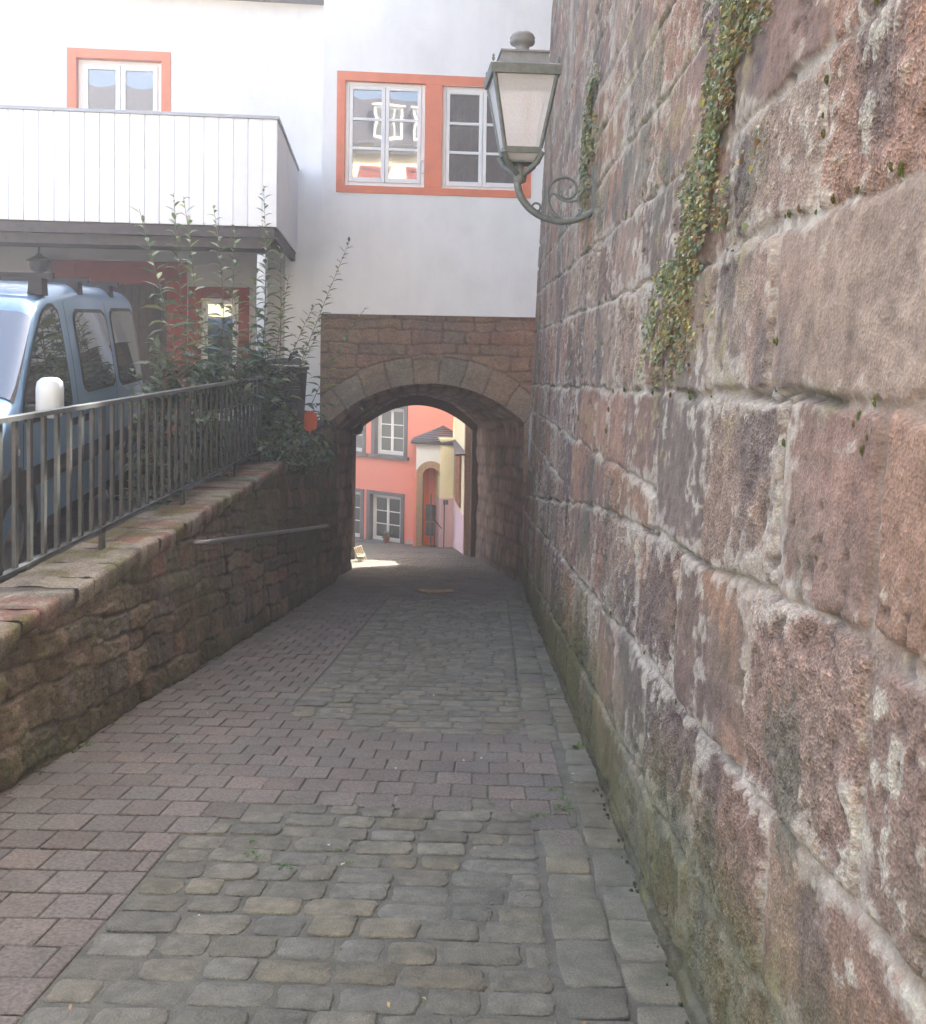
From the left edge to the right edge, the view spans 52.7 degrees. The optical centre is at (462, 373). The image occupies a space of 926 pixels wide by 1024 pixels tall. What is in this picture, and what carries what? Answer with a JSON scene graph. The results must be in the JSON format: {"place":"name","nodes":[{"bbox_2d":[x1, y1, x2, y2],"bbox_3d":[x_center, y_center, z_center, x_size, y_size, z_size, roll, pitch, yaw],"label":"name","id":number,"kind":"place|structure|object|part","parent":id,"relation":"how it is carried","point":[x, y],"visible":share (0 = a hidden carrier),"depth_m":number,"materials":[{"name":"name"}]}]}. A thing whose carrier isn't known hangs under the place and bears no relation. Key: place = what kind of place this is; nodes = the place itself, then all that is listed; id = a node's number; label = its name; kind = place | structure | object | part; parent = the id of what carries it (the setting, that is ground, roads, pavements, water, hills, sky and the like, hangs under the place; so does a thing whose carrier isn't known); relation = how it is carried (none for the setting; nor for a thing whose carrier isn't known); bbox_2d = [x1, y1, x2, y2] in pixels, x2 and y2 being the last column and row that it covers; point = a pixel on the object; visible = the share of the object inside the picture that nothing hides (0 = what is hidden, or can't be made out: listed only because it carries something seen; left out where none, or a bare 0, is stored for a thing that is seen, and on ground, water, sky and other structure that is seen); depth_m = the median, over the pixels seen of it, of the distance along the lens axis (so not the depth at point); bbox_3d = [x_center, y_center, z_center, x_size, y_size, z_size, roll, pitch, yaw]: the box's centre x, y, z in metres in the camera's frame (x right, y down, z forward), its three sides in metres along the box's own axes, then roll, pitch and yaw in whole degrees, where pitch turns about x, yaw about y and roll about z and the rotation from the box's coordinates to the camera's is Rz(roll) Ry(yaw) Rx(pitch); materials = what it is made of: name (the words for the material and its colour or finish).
{"place":"outdoors","nodes":[
{"label":"outdoors","id":0,"kind":"place"},
{"bbox_2d":[27,438,238,569],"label":"parking yard","id":1,"kind":"structure","parent":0,"point":[37,541],"depth_m":8.62,"materials":[{"name":"grey asphalt"}]},
{"bbox_2d":[0,272,144,583],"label":"parked van","id":2,"kind":"object","parent":1,"relation":"on","point":[67,341],"visible":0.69,"depth_m":7.38,"materials":[{"name":"blue paint"}]},
{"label":"side window","id":3,"kind":"part","parent":2,"relation":"part of","materials":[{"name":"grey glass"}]},
{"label":"side window","id":4,"kind":"part","parent":2,"relation":"part of","materials":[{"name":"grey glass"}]},
{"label":"side window","id":5,"kind":"part","parent":2,"relation":"part of","materials":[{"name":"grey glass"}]},
{"bbox_2d":[266,350,308,432],"bbox_3d":[-2.465,0.468,12.867,0.580,1.580,0.605,1,2,1],"label":"waste bin","id":6,"kind":"object","parent":1,"relation":"on","point":[299,406],"visible":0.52,"depth_m":12.61,"materials":[{"name":"plastic"}]},
{"bbox_2d":[0,543,576,1023],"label":"lane paving","id":7,"kind":"structure","parent":0,"point":[210,751],"depth_m":5.16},
{"bbox_2d":[68,621,597,1023],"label":"leaf litter","id":8,"kind":"object","parent":7,"relation":"on","point":[388,1005],"visible":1,"depth_m":3.42,"materials":[{"name":"brown plant"}]},
{"bbox_2d":[81,645,594,897],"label":"paving weeds","id":9,"kind":"object","parent":7,"relation":"on","point":[578,745],"visible":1,"depth_m":4.71,"materials":[{"name":"green plant"}]},
{"bbox_2d":[3,599,688,1023],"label":"ground moss","id":10,"kind":"object","parent":7,"relation":"on","point":[457,771],"visible":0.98,"depth_m":4.27,"materials":[{"name":"green plant"}]},
{"bbox_2d":[411,425,453,546],"bbox_3d":[-0.682,3.184,25.526,1.480,3.580,1.116,1,2,1],"label":"porch","id":11,"kind":"object","parent":7,"relation":"on","point":[427,451],"visible":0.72,"depth_m":25.15,"materials":[{"name":"paint"}]},
{"bbox_2d":[417,589,453,593],"bbox_3d":[-0.426,3.305,14.171,0.565,0.078,0.260,1,2,1],"label":"drain cover","id":12,"kind":"object","parent":7,"relation":"on","point":[435,591],"visible":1,"depth_m":14.10,"materials":[{"name":"metal"}]},
{"bbox_2d":[434,521,441,546],"bbox_3d":[-0.675,4.269,24.918,0.225,0.760,0.030,0,2,-13],"label":"step rail","id":13,"kind":"object","parent":7,"relation":"on","point":[434,531],"visible":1,"depth_m":24.90,"materials":[{"name":"black metal"}]},
{"bbox_2d":[0,542,679,1023],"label":"lane bed","id":14,"kind":"object","parent":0,"point":[96,1004],"visible":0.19,"depth_m":3.63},
{"bbox_2d":[0,418,337,792],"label":"retaining wall","id":15,"kind":"structure","parent":14,"relation":"on","point":[142,607],"depth_m":7.02,"materials":[{"name":"brown stone"}]},
{"bbox_2d":[0,376,263,579],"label":"railing","id":16,"kind":"object","parent":15,"relation":"on","point":[102,526],"visible":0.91,"depth_m":6.90,"materials":[{"name":"metal"}]},
{"bbox_2d":[115,193,231,509],"bbox_3d":[-2.807,-0.237,8.687,0.929,2.945,1.470,1,2,14],"label":"leafy shrub","id":17,"kind":"object","parent":15,"relation":"on","point":[166,365],"visible":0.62,"depth_m":8.77,"materials":[{"name":"green plant"}]},
{"bbox_2d":[169,205,265,489],"bbox_3d":[-2.824,-0.325,10.052,0.992,3.017,1.408,2,2,26],"label":"leafy shrub","id":18,"kind":"object","parent":15,"relation":"on","point":[211,373],"visible":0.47,"depth_m":10.13,"materials":[{"name":"green plant"}]},
{"bbox_2d":[193,524,328,551],"bbox_3d":[-2.143,1.875,10.969,0.152,1.136,6.104,1,2,1],"label":"handrail","id":19,"kind":"object","parent":15,"relation":"attached to","point":[225,539],"visible":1,"depth_m":9.32,"materials":[{"name":"metal"}]},
{"bbox_2d":[218,185,326,471],"bbox_3d":[-2.609,-0.593,11.508,1.151,3.473,2.086,2,2,17],"label":"leafy shrub","id":20,"kind":"object","parent":15,"relation":"on","point":[269,414],"visible":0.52,"depth_m":11.72,"materials":[{"name":"green plant"}]},
{"bbox_2d":[303,412,316,433],"bbox_3d":[-2.166,0.768,13.234,0.201,0.445,0.042,1,2,3],"label":"orange plate","id":21,"kind":"object","parent":15,"relation":"attached to","point":[311,419],"visible":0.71,"depth_m":13.21,"materials":[{"name":"plastic"}]},
{"bbox_2d":[253,402,377,477],"bbox_3d":[-2.184,0.987,12.492,1.176,1.075,2.603,2,2,20],"label":"trailing plant","id":22,"kind":"object","parent":15,"relation":"on","point":[316,453],"visible":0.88,"depth_m":12.07,"materials":[{"name":"green plant"}]},
{"bbox_2d":[291,237,349,365],"bbox_3d":[-2.005,-0.957,13.237,0.932,1.937,0.423,1,2,1],"label":"leaning shoot","id":23,"kind":"object","parent":15,"relation":"on","point":[321,306],"visible":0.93,"depth_m":13.22,"materials":[{"name":"green plant"}]},
{"bbox_2d":[306,307,366,407],"bbox_3d":[-1.874,-0.232,13.643,1.012,1.485,0.443,1,2,1],"label":"leaning shoot","id":24,"kind":"object","parent":15,"relation":"on","point":[345,336],"visible":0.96,"depth_m":13.65,"materials":[{"name":"green plant"}]},
{"bbox_2d":[23,598,558,1023],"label":"cobbled strip","id":25,"kind":"object","parent":14,"relation":"on","point":[362,884],"visible":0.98,"depth_m":3.59,"materials":[{"name":"grey stone"}]},
{"bbox_2d":[354,545,366,561],"bbox_3d":[-2.202,3.862,19.980,0.251,0.280,0.334,1,2,14],"label":"wooden rack","id":26,"kind":"object","parent":14,"relation":"on","point":[359,555],"visible":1,"depth_m":19.94,"materials":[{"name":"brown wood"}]},
{"bbox_2d":[425,494,435,547],"bbox_3d":[-0.867,3.942,24.824,0.270,1.489,0.082,1,2,1],"label":"road sign","id":27,"kind":"object","parent":14,"relation":"on","point":[430,514],"visible":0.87,"depth_m":24.84,"materials":[{"name":"metal"}]},
{"bbox_2d":[506,583,690,1023],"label":"gutter","id":28,"kind":"object","parent":14,"relation":"on","point":[588,967],"visible":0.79,"depth_m":3.64,"materials":[{"name":"grey stone"}]},
{"bbox_2d":[520,0,925,1023],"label":"sandstone wall","id":29,"kind":"structure","parent":14,"relation":"on","point":[762,784],"depth_m":2.44,"materials":[{"name":"brown stone"}]},
{"bbox_2d":[484,30,597,224],"bbox_3d":[0.631,-1.815,6.947,0.921,1.422,0.517,1,2,-4],"label":"street lantern","id":30,"kind":"object","parent":29,"relation":"attached to","point":[520,81],"visible":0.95,"depth_m":6.77,"materials":[{"name":"grey glass"}]},
{"bbox_2d":[577,62,600,228],"bbox_3d":[0.992,-1.789,7.506,0.107,1.243,1.265,1,2,1],"label":"ivy","id":31,"kind":"object","parent":29,"relation":"attached to","point":[586,147],"visible":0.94,"depth_m":7.37,"materials":[{"name":"green plant"}]},
{"bbox_2d":[636,0,772,396],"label":"ivy","id":32,"kind":"object","parent":29,"relation":"attached to","point":[731,34],"visible":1,"depth_m":3.19,"materials":[{"name":"green plant"}]},
{"bbox_2d":[574,0,903,704],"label":"wall moss","id":33,"kind":"object","parent":29,"relation":"attached to","point":[899,174],"depth_m":2.06,"materials":[{"name":"green plant"}]},
{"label":"terrain","id":34,"kind":"structure","parent":0,"visible":0},
{"bbox_2d":[0,0,323,438],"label":"white house","id":35,"kind":"structure","parent":34,"relation":"on","point":[112,112],"depth_m":15.14,"materials":[{"name":"paint"}]},
{"bbox_2d":[26,247,51,272],"bbox_3d":[-6.941,-1.878,15.295,0.400,0.472,0.390,1,2,1],"label":"carport lamp","id":36,"kind":"object","parent":35,"relation":"attached to","point":[38,262],"visible":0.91,"depth_m":15.20,"materials":[{"name":"black plastic"}]},
{"bbox_2d":[78,59,160,110],"bbox_3d":[-5.615,-4.149,15.342,1.341,1.910,0.074,1,2,-6],"label":"window","id":37,"kind":"structure","parent":35,"relation":"in","point":[116,85],"depth_m":15.30,"materials":[{"name":"white glass"}]},
{"bbox_2d":[90,284,166,437],"bbox_3d":[-5.758,-0.129,15.767,1.502,2.740,0.040,1,2,-6],"label":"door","id":38,"kind":"structure","parent":35,"relation":"in","point":[138,295],"depth_m":15.77,"materials":[{"name":"grey"}]},
{"bbox_2d":[201,298,237,376],"bbox_3d":[-4.132,-0.528,15.906,0.625,1.480,0.074,1,2,-6],"label":"window","id":39,"kind":"structure","parent":35,"relation":"in","point":[208,305],"depth_m":15.88,"materials":[{"name":"white glass"}]},
{"bbox_2d":[355,405,452,544],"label":"orange house","id":40,"kind":"structure","parent":34,"relation":"on","point":[385,457],"depth_m":26.54,"materials":[{"name":"paint"}]},
{"bbox_2d":[355,492,359,536],"bbox_3d":[-3.375,4.100,27.471,1.168,1.357,0.074,2,2,31],"label":"window","id":41,"kind":"structure","parent":40,"relation":"in","point":[357,507],"depth_m":27.28,"materials":[{"name":"white glass"}]},
{"bbox_2d":[356,433,361,451],"bbox_3d":[-3.315,1.603,27.369,1.214,1.337,0.074,2,2,31],"label":"window","id":42,"kind":"structure","parent":40,"relation":"in","point":[358,437],"depth_m":27.19,"materials":[{"name":"white glass"}]},
{"bbox_2d":[373,494,400,542],"bbox_3d":[-2.126,4.138,26.706,1.081,1.337,0.074,2,2,31],"label":"window","id":43,"kind":"structure","parent":40,"relation":"in","point":[386,509],"depth_m":26.73,"materials":[{"name":"white glass"}]},
{"bbox_2d":[381,531,393,542],"bbox_3d":[-2.230,4.636,26.558,0.361,0.345,0.384,3,3,40],"label":"flower pot","id":44,"kind":"object","parent":40,"relation":"on","point":[385,536],"visible":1,"depth_m":26.47,"materials":[{"name":"ceramic"}]},
{"bbox_2d":[378,409,403,455],"bbox_3d":[-1.995,1.653,26.561,1.017,1.337,0.074,2,2,31],"label":"window","id":45,"kind":"structure","parent":40,"relation":"in","point":[391,423],"depth_m":26.54,"materials":[{"name":"white glass"}]},
{"bbox_2d":[320,0,552,582],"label":"gateway house","id":46,"kind":"structure","parent":34,"relation":"on","point":[430,216],"depth_m":15.29,"materials":[{"name":"paint"}]},
{"bbox_2d":[352,423,362,434],"bbox_3d":[-2.043,1.038,17.844,0.281,0.297,0.248,-1,3,-36],"label":"passage lamp","id":47,"kind":"object","parent":46,"relation":"attached to","point":[358,430],"visible":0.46,"depth_m":17.77,"materials":[{"name":"plastic"}]},
{"bbox_2d":[345,82,425,186],"bbox_3d":[-1.267,-3.870,15.210,1.294,1.670,0.074,1,2,-6],"label":"window","id":48,"kind":"structure","parent":46,"relation":"in","point":[372,148],"depth_m":15.19,"materials":[{"name":"white glass"}]},
{"bbox_2d":[442,86,515,189],"bbox_3d":[0.321,-3.838,15.379,1.341,1.675,0.074,1,2,-6],"label":"window","id":49,"kind":"structure","parent":46,"relation":"in","point":[467,118],"depth_m":15.34,"materials":[{"name":"white glass"}]},
{"bbox_2d":[434,416,470,554],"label":"yellow house","id":50,"kind":"structure","parent":34,"relation":"on","point":[452,494],"depth_m":24.69,"materials":[{"name":"paint"}]}
]}

